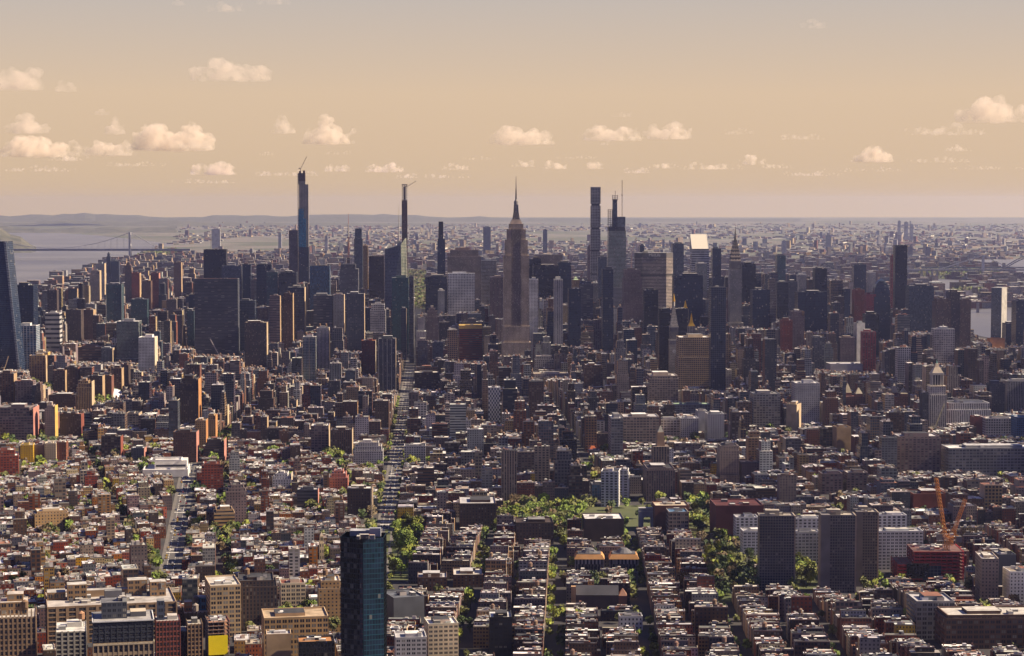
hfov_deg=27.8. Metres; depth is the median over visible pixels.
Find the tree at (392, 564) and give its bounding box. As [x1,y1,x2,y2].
[387,558,397,574]
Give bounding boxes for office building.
[42,289,46,309]
[49,287,62,311]
[78,344,104,360]
[92,595,153,655]
[101,346,115,361]
[157,321,163,341]
[158,309,167,321]
[182,357,192,376]
[186,362,201,386]
[205,370,217,396]
[211,381,224,413]
[222,373,235,420]
[251,278,255,299]
[254,282,256,306]
[256,306,268,334]
[279,577,305,606]
[306,310,313,325]
[310,382,321,405]
[330,360,341,379]
[331,280,336,292]
[331,326,343,356]
[358,388,372,416]
[365,306,370,331]
[439,320,448,340]
[443,314,455,326]
[448,327,456,360]
[450,403,465,440]
[456,311,465,323]
[460,312,466,323]
[460,368,471,397]
[467,312,480,323]
[473,361,481,392]
[475,300,479,310]
[487,372,494,385]
[488,332,497,352]
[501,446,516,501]
[502,377,516,412]
[510,354,520,395]
[537,402,552,414]
[538,417,553,462]
[543,299,547,330]
[546,308,553,344]
[554,445,573,485]
[559,428,576,461]
[593,302,595,318]
[603,401,617,431]
[615,356,628,398]
[617,332,621,339]
[622,320,631,327]
[622,326,633,347]
[626,337,636,364]
[631,385,647,412]
[633,390,646,412]
[703,298,707,315]
[704,411,723,439]
[726,368,731,385]
[729,326,735,343]
[739,332,746,346]
[742,344,755,383]
[750,390,779,427]
[759,429,772,450]
[762,337,774,390]
[763,274,768,288]
[764,328,776,377]
[768,277,775,328]
[769,271,777,281]
[777,319,781,346]
[782,349,795,363]
[789,273,796,280]
[807,278,812,289]
[827,286,828,302]
[829,278,842,304]
[845,280,852,313]
[866,412,885,440]
[887,347,894,376]
[895,313,909,332]
[895,345,910,388]
[902,409,917,430]
[907,414,922,430]
[912,362,927,384]
[916,335,921,363]
[944,363,958,395]
[954,347,963,375]
[1017,346,1023,360]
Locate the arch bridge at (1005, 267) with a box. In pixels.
[921,256,1023,268]
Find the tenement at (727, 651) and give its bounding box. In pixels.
[710,647,739,654]
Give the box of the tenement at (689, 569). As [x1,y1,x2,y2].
[679,566,707,587]
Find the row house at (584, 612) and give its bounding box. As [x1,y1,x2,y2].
[567,610,594,613]
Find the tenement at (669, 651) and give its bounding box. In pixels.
[663,650,685,655]
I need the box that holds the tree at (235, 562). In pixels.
[230,558,238,566]
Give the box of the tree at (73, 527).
[68,523,75,531]
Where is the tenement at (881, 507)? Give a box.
[869,498,892,511]
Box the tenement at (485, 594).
[480,590,498,598]
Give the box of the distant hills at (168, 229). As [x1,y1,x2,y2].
[0,226,175,232]
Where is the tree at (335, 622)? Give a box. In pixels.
[328,615,339,630]
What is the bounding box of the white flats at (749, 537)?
[740,527,757,561]
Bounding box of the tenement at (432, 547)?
[416,544,442,559]
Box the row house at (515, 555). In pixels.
[514,551,517,562]
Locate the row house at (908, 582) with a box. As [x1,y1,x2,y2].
[889,580,915,587]
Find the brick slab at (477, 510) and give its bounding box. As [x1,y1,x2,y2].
[459,496,495,529]
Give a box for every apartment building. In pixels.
[0,403,38,440]
[0,446,18,476]
[13,507,26,536]
[20,442,34,462]
[35,442,44,461]
[45,440,56,459]
[47,288,58,311]
[49,392,76,409]
[56,440,68,460]
[59,407,83,435]
[66,308,83,340]
[84,307,95,339]
[129,538,146,570]
[187,308,194,345]
[230,358,240,385]
[257,368,269,395]
[258,386,274,410]
[264,381,275,401]
[288,541,299,576]
[307,404,323,417]
[331,277,338,290]
[331,283,334,293]
[336,389,345,400]
[340,412,354,439]
[343,399,357,418]
[345,311,346,336]
[346,383,359,399]
[362,374,374,392]
[373,392,381,399]
[375,396,388,427]
[417,461,433,486]
[432,422,447,437]
[435,413,444,422]
[438,314,442,328]
[442,390,453,408]
[443,344,457,358]
[453,359,463,385]
[456,397,470,408]
[461,359,469,368]
[488,349,498,383]
[490,446,507,456]
[493,466,500,479]
[495,318,499,337]
[498,364,510,387]
[513,398,525,432]
[514,399,528,418]
[517,446,533,472]
[519,355,525,363]
[519,554,546,579]
[521,417,535,446]
[526,435,541,449]
[529,379,543,418]
[533,409,547,422]
[534,443,549,481]
[538,309,542,327]
[539,299,545,308]
[546,296,553,324]
[562,376,576,413]
[563,305,567,323]
[614,339,624,373]
[625,404,630,412]
[629,321,637,327]
[632,326,641,349]
[647,403,660,426]
[680,457,699,470]
[724,276,727,286]
[726,324,730,355]
[746,427,760,459]
[747,326,756,332]
[748,330,760,372]
[756,272,762,287]
[756,438,772,471]
[757,329,763,337]
[761,338,762,370]
[776,450,793,469]
[777,431,793,452]
[777,469,796,502]
[791,594,811,612]
[794,347,804,362]
[795,358,805,380]
[822,389,837,426]
[833,295,843,318]
[839,314,843,335]
[839,409,846,424]
[862,458,881,471]
[879,431,896,466]
[886,408,903,432]
[908,419,927,431]
[922,362,933,390]
[937,472,957,489]
[947,487,967,502]
[964,346,977,381]
[993,347,1003,370]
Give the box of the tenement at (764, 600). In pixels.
[737,593,767,611]
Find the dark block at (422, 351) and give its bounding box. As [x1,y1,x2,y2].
[418,338,427,365]
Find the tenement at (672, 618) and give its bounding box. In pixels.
[656,615,682,634]
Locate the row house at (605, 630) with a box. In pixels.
[602,625,634,634]
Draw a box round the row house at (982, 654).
[954,651,984,655]
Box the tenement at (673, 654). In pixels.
[664,652,684,655]
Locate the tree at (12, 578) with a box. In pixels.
[8,574,17,579]
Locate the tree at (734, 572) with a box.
[728,569,738,583]
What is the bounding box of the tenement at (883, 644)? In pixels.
[855,640,887,655]
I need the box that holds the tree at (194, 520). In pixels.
[188,517,197,526]
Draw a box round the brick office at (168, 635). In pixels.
[155,598,180,655]
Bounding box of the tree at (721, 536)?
[714,534,724,539]
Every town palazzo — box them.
[574,547,604,572]
[608,547,638,572]
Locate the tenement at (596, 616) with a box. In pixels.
[566,612,598,628]
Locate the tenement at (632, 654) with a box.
[610,652,640,655]
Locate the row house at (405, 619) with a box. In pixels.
[388,616,420,627]
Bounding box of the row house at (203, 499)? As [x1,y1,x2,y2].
[200,496,215,502]
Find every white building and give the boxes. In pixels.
[618,611,642,629]
[947,399,990,422]
[1002,566,1023,603]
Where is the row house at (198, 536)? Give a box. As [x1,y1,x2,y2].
[192,534,205,542]
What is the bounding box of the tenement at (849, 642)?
[848,633,873,655]
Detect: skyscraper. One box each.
[297,170,309,282]
[384,228,406,309]
[402,184,407,276]
[437,222,444,274]
[502,189,530,357]
[590,187,600,282]
[607,191,626,307]
[727,227,743,326]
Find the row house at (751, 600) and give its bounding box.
[737,597,760,615]
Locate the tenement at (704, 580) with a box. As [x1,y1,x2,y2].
[697,573,714,587]
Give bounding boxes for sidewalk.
[159,463,196,572]
[377,306,421,579]
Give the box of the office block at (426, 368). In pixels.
[416,365,436,370]
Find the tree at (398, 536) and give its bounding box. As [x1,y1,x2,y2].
[393,532,403,542]
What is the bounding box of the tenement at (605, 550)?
[599,544,624,566]
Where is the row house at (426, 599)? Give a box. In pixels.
[424,594,428,608]
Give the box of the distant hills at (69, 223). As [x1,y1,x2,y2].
[0,220,559,226]
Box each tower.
[0,241,25,370]
[0,370,16,403]
[15,379,35,402]
[17,282,37,323]
[21,322,39,368]
[45,311,61,351]
[45,401,57,436]
[53,368,66,391]
[65,365,79,391]
[77,378,94,411]
[89,269,101,301]
[89,372,104,401]
[96,262,105,296]
[105,374,113,399]
[106,252,110,283]
[106,282,123,321]
[111,260,119,282]
[111,365,123,389]
[122,362,130,388]
[125,261,132,302]
[132,272,140,298]
[142,279,152,308]
[151,272,159,307]
[174,261,182,296]
[203,249,227,277]
[212,228,220,248]
[222,265,242,299]
[240,299,255,350]
[242,263,251,298]
[245,320,267,367]
[256,263,272,306]
[266,629,290,655]
[267,270,277,305]
[269,294,280,342]
[278,232,281,248]
[279,270,297,305]
[282,291,293,350]
[288,285,305,341]
[289,230,297,271]
[303,332,316,379]
[310,264,330,309]
[317,323,329,368]
[319,532,323,560]
[325,235,327,250]
[340,217,358,298]
[340,527,386,655]
[347,291,364,352]
[361,338,375,374]
[369,255,383,299]
[378,335,395,390]
[391,298,391,334]
[392,275,408,353]
[401,307,406,359]
[426,274,446,312]
[438,289,444,314]
[448,272,474,315]
[459,324,481,359]
[481,259,496,304]
[483,226,490,252]
[490,275,502,317]
[529,257,540,278]
[529,277,537,361]
[533,264,558,298]
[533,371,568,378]
[534,254,562,264]
[543,229,546,252]
[553,277,562,344]
[557,261,570,302]
[568,287,580,346]
[572,276,579,287]
[579,281,592,320]
[583,362,602,387]
[587,245,590,280]
[593,316,600,349]
[597,255,606,299]
[601,266,613,351]
[621,268,642,322]
[634,251,672,307]
[639,243,643,251]
[643,288,657,333]
[643,463,674,501]
[651,425,668,462]
[668,295,678,372]
[671,242,683,274]
[671,307,687,334]
[672,273,702,327]
[683,300,688,323]
[687,313,694,332]
[690,234,708,289]
[695,262,706,298]
[711,247,720,285]
[716,442,739,482]
[741,262,755,303]
[750,288,769,328]
[757,509,795,588]
[775,254,785,281]
[775,281,787,319]
[782,240,785,253]
[787,280,796,315]
[787,309,803,347]
[795,290,826,332]
[796,273,805,290]
[812,267,826,291]
[818,508,856,592]
[820,426,831,446]
[825,234,830,248]
[846,383,863,407]
[852,263,865,291]
[852,288,864,321]
[853,321,864,361]
[853,505,878,586]
[860,329,875,370]
[862,311,878,357]
[864,292,875,312]
[866,270,875,291]
[872,278,889,340]
[890,246,892,307]
[891,383,907,406]
[892,244,907,310]
[897,220,900,239]
[904,222,907,239]
[905,284,933,332]
[909,224,912,240]
[927,361,946,426]
[1002,321,1010,345]
[1011,299,1023,345]
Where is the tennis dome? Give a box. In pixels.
[113,389,121,398]
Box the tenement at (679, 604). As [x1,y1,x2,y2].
[652,598,681,617]
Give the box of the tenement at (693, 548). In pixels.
[675,546,700,568]
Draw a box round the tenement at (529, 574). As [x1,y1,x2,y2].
[520,562,546,581]
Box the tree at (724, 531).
[719,528,727,535]
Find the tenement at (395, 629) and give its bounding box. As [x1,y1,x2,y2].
[387,627,402,632]
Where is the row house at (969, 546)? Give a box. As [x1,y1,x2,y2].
[966,540,972,556]
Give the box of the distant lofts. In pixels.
[0,296,1023,541]
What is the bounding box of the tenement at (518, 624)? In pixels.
[512,622,543,648]
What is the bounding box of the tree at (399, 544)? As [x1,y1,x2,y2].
[390,540,405,556]
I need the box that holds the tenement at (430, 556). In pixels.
[412,551,440,571]
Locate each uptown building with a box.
[27,280,40,283]
[40,285,52,292]
[49,271,63,277]
[50,276,63,283]
[70,277,82,282]
[71,275,85,278]
[156,268,167,276]
[196,270,203,274]
[800,267,812,275]
[844,270,851,277]
[931,283,944,292]
[978,292,990,299]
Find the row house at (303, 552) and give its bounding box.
[300,549,307,553]
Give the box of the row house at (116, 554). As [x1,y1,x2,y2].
[106,549,121,558]
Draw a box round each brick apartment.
[201,460,222,491]
[213,505,234,530]
[225,480,246,524]
[297,486,318,507]
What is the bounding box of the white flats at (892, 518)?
[879,511,906,527]
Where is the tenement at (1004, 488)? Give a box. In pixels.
[1002,485,1006,494]
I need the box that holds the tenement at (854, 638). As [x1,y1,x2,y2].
[849,632,884,655]
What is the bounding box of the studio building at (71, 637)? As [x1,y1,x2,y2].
[55,611,86,655]
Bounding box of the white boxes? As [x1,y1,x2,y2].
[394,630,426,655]
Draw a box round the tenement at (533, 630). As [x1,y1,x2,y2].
[524,619,543,633]
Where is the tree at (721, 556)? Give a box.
[716,554,729,559]
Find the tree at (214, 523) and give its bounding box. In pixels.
[208,521,218,527]
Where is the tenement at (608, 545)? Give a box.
[597,543,623,550]
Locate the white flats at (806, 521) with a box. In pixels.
[795,515,817,528]
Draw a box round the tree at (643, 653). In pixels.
[640,646,649,655]
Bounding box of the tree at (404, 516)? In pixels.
[401,512,410,518]
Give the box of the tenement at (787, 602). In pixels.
[784,595,797,621]
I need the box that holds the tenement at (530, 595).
[517,588,545,597]
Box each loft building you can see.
[0,591,36,655]
[30,542,40,576]
[32,533,44,565]
[39,409,44,422]
[43,561,53,598]
[45,577,176,643]
[49,571,64,588]
[54,471,65,500]
[80,363,93,378]
[89,362,102,372]
[92,401,104,410]
[101,433,122,456]
[103,406,112,414]
[105,409,117,423]
[111,409,127,428]
[118,395,133,411]
[121,563,137,586]
[127,410,141,425]
[131,445,146,460]
[132,370,142,382]
[132,383,137,399]
[141,416,156,434]
[144,412,158,416]
[182,569,197,607]
[213,356,223,363]
[215,358,224,370]
[218,355,230,361]
[229,447,239,471]
[239,369,251,403]
[243,402,253,424]
[261,606,327,655]
[266,405,281,420]
[268,373,275,382]
[276,380,284,393]
[285,374,298,379]
[289,396,297,406]
[291,386,302,395]
[311,422,329,452]
[317,568,339,631]
[324,398,335,412]
[326,409,336,429]
[331,426,352,456]
[335,417,342,425]
[343,379,355,389]
[356,376,363,385]
[382,392,391,412]
[407,406,420,434]
[414,398,426,422]
[424,392,435,409]
[430,444,445,462]
[433,458,446,473]
[434,435,448,447]
[434,477,451,487]
[437,490,445,510]
[445,441,459,452]
[446,370,453,381]
[455,431,466,444]
[457,335,458,358]
[460,463,474,479]
[461,449,475,465]
[467,425,483,455]
[471,414,480,425]
[472,488,486,495]
[475,448,481,478]
[481,422,496,436]
[481,466,492,491]
[482,460,489,466]
[484,433,495,455]
[486,552,506,574]
[494,447,503,462]
[496,423,504,432]
[496,432,509,446]
[497,430,512,436]
[505,416,512,430]
[517,472,530,480]
[526,355,532,369]
[534,355,553,369]
[544,392,548,403]
[547,411,557,424]
[550,470,553,480]
[553,405,558,413]
[554,440,558,457]
[555,411,561,425]
[557,377,566,405]
[567,346,575,354]
[567,460,582,499]
[574,379,582,396]
[578,461,586,478]
[579,401,590,411]
[581,417,583,444]
[584,411,596,450]
[605,381,612,389]
[606,362,613,376]
[606,374,614,384]
[611,465,627,467]
[615,457,629,468]
[643,453,650,459]
[644,543,664,556]
[664,401,676,416]
[674,438,691,451]
[675,455,687,467]
[675,532,700,547]
[692,446,706,459]
[694,598,727,644]
[700,452,715,467]
[720,480,736,492]
[729,485,740,498]
[737,438,745,445]
[738,387,748,400]
[739,455,758,482]
[746,375,748,388]
[773,442,777,462]
[775,378,782,389]
[778,369,789,378]
[778,387,790,394]
[782,434,800,454]
[818,470,842,493]
[820,401,822,421]
[829,384,839,391]
[829,410,839,421]
[834,594,861,633]
[837,450,850,469]
[842,459,860,469]
[843,469,867,491]
[858,634,879,655]
[859,374,868,382]
[861,413,869,423]
[865,382,881,402]
[873,436,878,448]
[876,477,896,493]
[876,651,891,655]
[877,464,896,478]
[912,378,921,393]
[935,430,949,468]
[945,486,966,507]
[946,391,952,399]
[952,387,963,397]
[956,428,973,443]
[963,474,986,488]
[969,382,985,398]
[974,389,991,395]
[975,388,991,415]
[979,478,1001,508]
[997,371,1004,380]
[1004,373,1011,379]
[1010,473,1023,496]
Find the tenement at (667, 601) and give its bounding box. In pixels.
[653,598,675,617]
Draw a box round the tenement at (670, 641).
[661,638,687,655]
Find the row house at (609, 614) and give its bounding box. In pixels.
[600,606,631,620]
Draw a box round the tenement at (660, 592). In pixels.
[652,590,672,594]
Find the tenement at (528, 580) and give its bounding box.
[522,577,546,581]
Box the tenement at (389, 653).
[387,648,393,655]
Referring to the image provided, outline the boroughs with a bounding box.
[140,220,1023,263]
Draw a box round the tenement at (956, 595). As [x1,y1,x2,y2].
[950,592,973,598]
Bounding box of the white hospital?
[143,457,189,476]
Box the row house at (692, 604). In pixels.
[689,600,718,619]
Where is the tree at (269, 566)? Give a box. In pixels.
[265,565,274,568]
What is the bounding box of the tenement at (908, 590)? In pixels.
[904,588,930,607]
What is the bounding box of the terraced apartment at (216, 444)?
[204,436,226,460]
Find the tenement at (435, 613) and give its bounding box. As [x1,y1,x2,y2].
[428,610,454,616]
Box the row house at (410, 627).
[393,625,415,629]
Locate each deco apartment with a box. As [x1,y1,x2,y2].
[33,507,68,531]
[330,467,348,489]
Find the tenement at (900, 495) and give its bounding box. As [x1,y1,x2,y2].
[887,488,909,508]
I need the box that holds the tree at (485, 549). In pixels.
[482,545,489,554]
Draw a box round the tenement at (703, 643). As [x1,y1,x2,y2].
[698,633,731,655]
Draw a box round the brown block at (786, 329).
[780,317,792,351]
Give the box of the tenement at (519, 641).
[514,635,542,651]
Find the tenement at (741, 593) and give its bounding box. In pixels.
[735,591,760,610]
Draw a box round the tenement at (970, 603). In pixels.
[957,600,981,605]
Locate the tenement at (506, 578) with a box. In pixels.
[484,574,511,598]
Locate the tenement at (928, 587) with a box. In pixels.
[902,585,934,608]
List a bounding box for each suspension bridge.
[0,232,190,255]
[889,255,1023,276]
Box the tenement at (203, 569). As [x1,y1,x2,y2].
[195,561,214,582]
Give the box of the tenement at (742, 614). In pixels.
[742,607,766,627]
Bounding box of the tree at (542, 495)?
[537,492,549,500]
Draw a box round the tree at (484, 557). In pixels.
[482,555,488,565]
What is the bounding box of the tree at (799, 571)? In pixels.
[796,565,805,579]
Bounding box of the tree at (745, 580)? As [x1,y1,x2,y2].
[739,577,751,584]
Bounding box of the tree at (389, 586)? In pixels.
[387,580,394,589]
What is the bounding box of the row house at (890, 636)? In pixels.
[882,630,916,651]
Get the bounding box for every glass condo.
[658,308,669,370]
[709,286,725,389]
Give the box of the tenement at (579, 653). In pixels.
[565,651,591,655]
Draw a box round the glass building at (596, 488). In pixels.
[591,480,600,499]
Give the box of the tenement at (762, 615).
[745,612,779,635]
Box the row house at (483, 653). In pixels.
[469,651,494,655]
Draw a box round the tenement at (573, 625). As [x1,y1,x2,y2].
[566,621,583,628]
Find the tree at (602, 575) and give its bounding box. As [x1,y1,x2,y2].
[597,570,606,580]
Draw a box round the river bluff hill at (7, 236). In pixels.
[0,228,35,252]
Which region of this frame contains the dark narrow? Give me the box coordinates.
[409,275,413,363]
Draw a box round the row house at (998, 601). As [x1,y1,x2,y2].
[990,599,1015,604]
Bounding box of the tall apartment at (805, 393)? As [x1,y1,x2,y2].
[791,379,819,423]
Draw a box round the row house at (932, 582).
[926,580,952,584]
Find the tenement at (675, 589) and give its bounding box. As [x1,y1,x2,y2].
[650,584,677,608]
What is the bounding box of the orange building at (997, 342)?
[987,337,1004,347]
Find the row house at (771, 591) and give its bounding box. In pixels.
[769,586,793,594]
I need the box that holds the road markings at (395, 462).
[380,371,411,528]
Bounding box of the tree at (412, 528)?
[408,525,416,537]
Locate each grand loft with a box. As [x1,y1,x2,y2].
[608,412,622,455]
[621,412,658,443]
[646,371,677,400]
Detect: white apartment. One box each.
[272,470,292,487]
[354,439,383,464]
[404,443,425,463]
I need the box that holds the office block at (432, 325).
[426,306,437,340]
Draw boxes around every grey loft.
[672,402,709,413]
[695,408,706,430]
[906,592,954,638]
[975,551,998,600]
[991,548,1015,585]
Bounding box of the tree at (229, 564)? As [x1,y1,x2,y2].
[224,561,235,573]
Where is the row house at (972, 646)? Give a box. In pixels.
[941,643,974,655]
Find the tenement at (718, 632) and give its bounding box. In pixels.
[699,629,730,633]
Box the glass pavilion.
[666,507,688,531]
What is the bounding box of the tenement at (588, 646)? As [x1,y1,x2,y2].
[565,640,600,655]
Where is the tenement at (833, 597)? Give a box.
[824,594,846,617]
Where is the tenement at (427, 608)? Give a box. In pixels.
[425,602,457,616]
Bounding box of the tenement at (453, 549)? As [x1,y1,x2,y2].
[446,545,473,559]
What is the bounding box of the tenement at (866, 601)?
[861,598,872,604]
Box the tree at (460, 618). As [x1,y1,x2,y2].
[457,615,465,624]
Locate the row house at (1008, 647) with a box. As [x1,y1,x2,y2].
[992,643,1017,649]
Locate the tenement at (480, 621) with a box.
[474,619,488,624]
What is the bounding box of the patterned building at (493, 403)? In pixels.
[488,385,499,421]
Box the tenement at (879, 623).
[874,615,908,634]
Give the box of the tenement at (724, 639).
[712,636,735,645]
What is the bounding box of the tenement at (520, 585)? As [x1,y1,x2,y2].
[516,579,546,597]
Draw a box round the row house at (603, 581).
[600,577,611,584]
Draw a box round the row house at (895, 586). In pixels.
[894,583,910,598]
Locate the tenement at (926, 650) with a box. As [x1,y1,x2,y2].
[909,644,939,655]
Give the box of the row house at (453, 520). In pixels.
[451,517,454,530]
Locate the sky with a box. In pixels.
[0,0,1023,216]
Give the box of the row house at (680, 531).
[667,528,690,532]
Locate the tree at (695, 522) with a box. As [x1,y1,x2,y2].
[692,519,703,529]
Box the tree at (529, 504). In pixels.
[526,502,538,508]
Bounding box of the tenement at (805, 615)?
[786,608,816,639]
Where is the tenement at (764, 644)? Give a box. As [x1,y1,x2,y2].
[758,640,785,655]
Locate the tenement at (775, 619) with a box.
[746,616,779,637]
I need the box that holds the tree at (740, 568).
[732,565,743,572]
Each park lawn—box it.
[385,529,421,579]
[517,505,651,533]
[689,505,710,534]
[707,548,760,601]
[795,575,817,589]
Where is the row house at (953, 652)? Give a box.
[947,647,978,655]
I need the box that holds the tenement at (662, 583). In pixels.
[650,577,673,586]
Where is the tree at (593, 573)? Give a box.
[589,570,598,576]
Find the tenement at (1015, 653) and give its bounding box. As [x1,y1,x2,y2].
[1010,651,1023,655]
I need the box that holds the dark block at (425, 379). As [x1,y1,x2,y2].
[414,370,437,388]
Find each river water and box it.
[9,233,171,283]
[931,279,958,288]
[971,307,1011,337]
[976,259,1023,272]
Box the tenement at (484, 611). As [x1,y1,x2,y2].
[477,603,494,615]
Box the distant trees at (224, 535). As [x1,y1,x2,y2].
[0,247,1023,655]
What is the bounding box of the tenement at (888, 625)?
[884,618,912,632]
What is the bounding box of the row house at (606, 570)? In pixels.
[600,566,626,577]
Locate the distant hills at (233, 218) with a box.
[0,213,799,221]
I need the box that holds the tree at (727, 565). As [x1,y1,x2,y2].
[726,563,735,575]
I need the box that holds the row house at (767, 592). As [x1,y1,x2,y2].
[765,587,792,595]
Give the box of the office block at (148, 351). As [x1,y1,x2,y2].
[138,334,157,371]
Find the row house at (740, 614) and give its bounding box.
[739,606,764,621]
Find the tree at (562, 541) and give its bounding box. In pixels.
[558,534,566,548]
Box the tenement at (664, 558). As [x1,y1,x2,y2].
[644,555,669,572]
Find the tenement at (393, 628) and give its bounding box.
[387,625,400,629]
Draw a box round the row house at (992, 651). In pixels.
[990,647,1017,655]
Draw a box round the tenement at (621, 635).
[614,632,637,640]
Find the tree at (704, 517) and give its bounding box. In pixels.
[702,514,709,529]
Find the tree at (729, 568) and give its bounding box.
[726,565,737,580]
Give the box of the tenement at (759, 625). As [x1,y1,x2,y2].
[751,623,774,650]
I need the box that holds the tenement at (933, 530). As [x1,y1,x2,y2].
[925,527,951,539]
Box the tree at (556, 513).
[554,510,566,518]
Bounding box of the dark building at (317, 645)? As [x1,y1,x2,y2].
[297,635,334,655]
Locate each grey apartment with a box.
[986,380,1004,412]
[1003,378,1023,411]
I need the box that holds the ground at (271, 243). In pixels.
[3,217,1023,655]
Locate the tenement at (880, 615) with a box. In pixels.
[874,614,905,616]
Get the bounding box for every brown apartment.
[173,429,198,462]
[891,431,940,472]
[970,415,985,434]
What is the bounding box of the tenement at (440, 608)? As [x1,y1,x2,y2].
[430,604,456,619]
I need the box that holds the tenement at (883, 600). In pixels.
[871,598,894,602]
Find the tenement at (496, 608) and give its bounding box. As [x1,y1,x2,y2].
[478,605,499,609]
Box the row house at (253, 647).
[245,638,261,655]
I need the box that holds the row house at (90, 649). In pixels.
[87,643,92,655]
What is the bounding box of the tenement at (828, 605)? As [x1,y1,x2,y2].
[826,597,855,622]
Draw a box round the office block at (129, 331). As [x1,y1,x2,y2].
[115,318,141,361]
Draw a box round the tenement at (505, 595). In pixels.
[487,589,511,609]
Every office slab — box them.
[194,278,239,355]
[991,287,1006,337]
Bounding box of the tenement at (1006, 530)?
[997,528,1022,543]
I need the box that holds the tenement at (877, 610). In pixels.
[870,605,901,617]
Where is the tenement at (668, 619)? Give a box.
[657,613,684,627]
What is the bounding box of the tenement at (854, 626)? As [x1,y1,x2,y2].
[842,624,869,646]
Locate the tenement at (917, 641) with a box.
[896,638,924,655]
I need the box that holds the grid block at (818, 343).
[812,335,824,369]
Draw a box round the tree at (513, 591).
[510,585,515,597]
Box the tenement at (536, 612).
[519,611,544,614]
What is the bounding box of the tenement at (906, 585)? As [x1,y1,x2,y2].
[897,583,926,602]
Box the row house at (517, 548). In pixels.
[513,545,520,557]
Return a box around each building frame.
[205,614,229,655]
[891,543,963,581]
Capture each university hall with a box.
[515,517,553,543]
[582,513,623,541]
[652,501,688,530]
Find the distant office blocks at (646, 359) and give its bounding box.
[32,272,1023,463]
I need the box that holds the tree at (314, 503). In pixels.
[309,499,318,506]
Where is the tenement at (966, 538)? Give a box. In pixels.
[962,533,988,547]
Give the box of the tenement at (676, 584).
[649,579,678,603]
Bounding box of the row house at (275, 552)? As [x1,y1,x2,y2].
[268,549,281,555]
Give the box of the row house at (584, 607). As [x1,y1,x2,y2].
[566,606,597,613]
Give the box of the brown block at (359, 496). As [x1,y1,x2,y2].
[347,484,372,517]
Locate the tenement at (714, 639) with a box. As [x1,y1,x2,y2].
[709,633,733,650]
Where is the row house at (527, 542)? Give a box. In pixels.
[524,538,549,546]
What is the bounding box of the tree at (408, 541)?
[405,539,413,545]
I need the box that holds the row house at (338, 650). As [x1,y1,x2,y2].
[336,645,340,655]
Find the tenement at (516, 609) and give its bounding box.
[513,603,544,622]
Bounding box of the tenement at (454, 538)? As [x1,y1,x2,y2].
[451,534,476,552]
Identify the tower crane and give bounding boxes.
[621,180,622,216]
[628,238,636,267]
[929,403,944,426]
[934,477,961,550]
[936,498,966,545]
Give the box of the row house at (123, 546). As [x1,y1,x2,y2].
[118,543,128,550]
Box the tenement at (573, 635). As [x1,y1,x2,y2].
[566,632,587,639]
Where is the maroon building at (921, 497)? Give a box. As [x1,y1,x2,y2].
[907,488,945,508]
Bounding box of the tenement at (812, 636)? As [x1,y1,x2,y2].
[801,634,827,638]
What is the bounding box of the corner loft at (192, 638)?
[181,603,202,655]
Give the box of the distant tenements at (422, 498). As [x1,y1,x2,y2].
[0,308,1023,655]
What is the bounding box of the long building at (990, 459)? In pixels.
[941,443,1023,475]
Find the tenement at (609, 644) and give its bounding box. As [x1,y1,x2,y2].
[606,639,617,654]
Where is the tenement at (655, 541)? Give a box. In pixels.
[643,540,666,556]
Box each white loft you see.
[661,416,678,437]
[678,415,698,439]
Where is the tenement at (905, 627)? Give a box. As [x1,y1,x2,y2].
[894,621,914,632]
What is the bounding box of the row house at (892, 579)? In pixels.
[886,576,910,587]
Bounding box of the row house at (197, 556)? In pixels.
[191,551,202,561]
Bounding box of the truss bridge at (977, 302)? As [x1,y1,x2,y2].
[960,292,1023,312]
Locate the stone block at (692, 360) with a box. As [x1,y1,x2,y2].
[675,333,708,389]
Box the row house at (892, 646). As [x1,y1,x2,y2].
[890,637,913,653]
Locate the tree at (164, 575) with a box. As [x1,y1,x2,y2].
[159,572,168,578]
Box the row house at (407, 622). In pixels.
[387,620,415,624]
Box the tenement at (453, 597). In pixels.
[430,593,459,614]
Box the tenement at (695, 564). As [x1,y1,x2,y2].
[680,561,705,567]
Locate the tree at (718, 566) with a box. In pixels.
[713,563,723,572]
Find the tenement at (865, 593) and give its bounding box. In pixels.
[859,585,877,600]
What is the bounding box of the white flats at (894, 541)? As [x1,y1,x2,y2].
[878,527,922,569]
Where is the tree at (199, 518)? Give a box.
[196,516,203,523]
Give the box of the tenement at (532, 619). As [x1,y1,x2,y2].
[516,617,543,623]
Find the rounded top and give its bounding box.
[363,244,367,293]
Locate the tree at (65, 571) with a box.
[61,566,71,574]
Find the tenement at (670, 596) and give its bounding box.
[652,593,679,599]
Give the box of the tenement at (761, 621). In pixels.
[749,619,777,640]
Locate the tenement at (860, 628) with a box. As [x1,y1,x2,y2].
[843,627,877,650]
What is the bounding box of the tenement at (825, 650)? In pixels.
[806,647,832,651]
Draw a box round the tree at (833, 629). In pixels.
[828,624,836,637]
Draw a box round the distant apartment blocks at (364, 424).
[0,268,1020,655]
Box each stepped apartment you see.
[195,417,207,448]
[208,413,217,436]
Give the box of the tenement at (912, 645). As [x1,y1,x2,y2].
[905,642,930,655]
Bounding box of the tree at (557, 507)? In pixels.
[552,506,563,511]
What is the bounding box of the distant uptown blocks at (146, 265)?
[38,252,1023,308]
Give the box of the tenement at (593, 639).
[588,637,598,648]
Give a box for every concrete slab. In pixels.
[313,293,332,339]
[333,293,344,335]
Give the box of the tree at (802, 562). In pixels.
[796,560,806,566]
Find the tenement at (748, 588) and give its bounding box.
[734,583,758,607]
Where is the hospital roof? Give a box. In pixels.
[826,362,862,371]
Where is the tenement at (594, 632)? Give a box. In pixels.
[566,627,599,648]
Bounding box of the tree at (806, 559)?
[803,556,810,564]

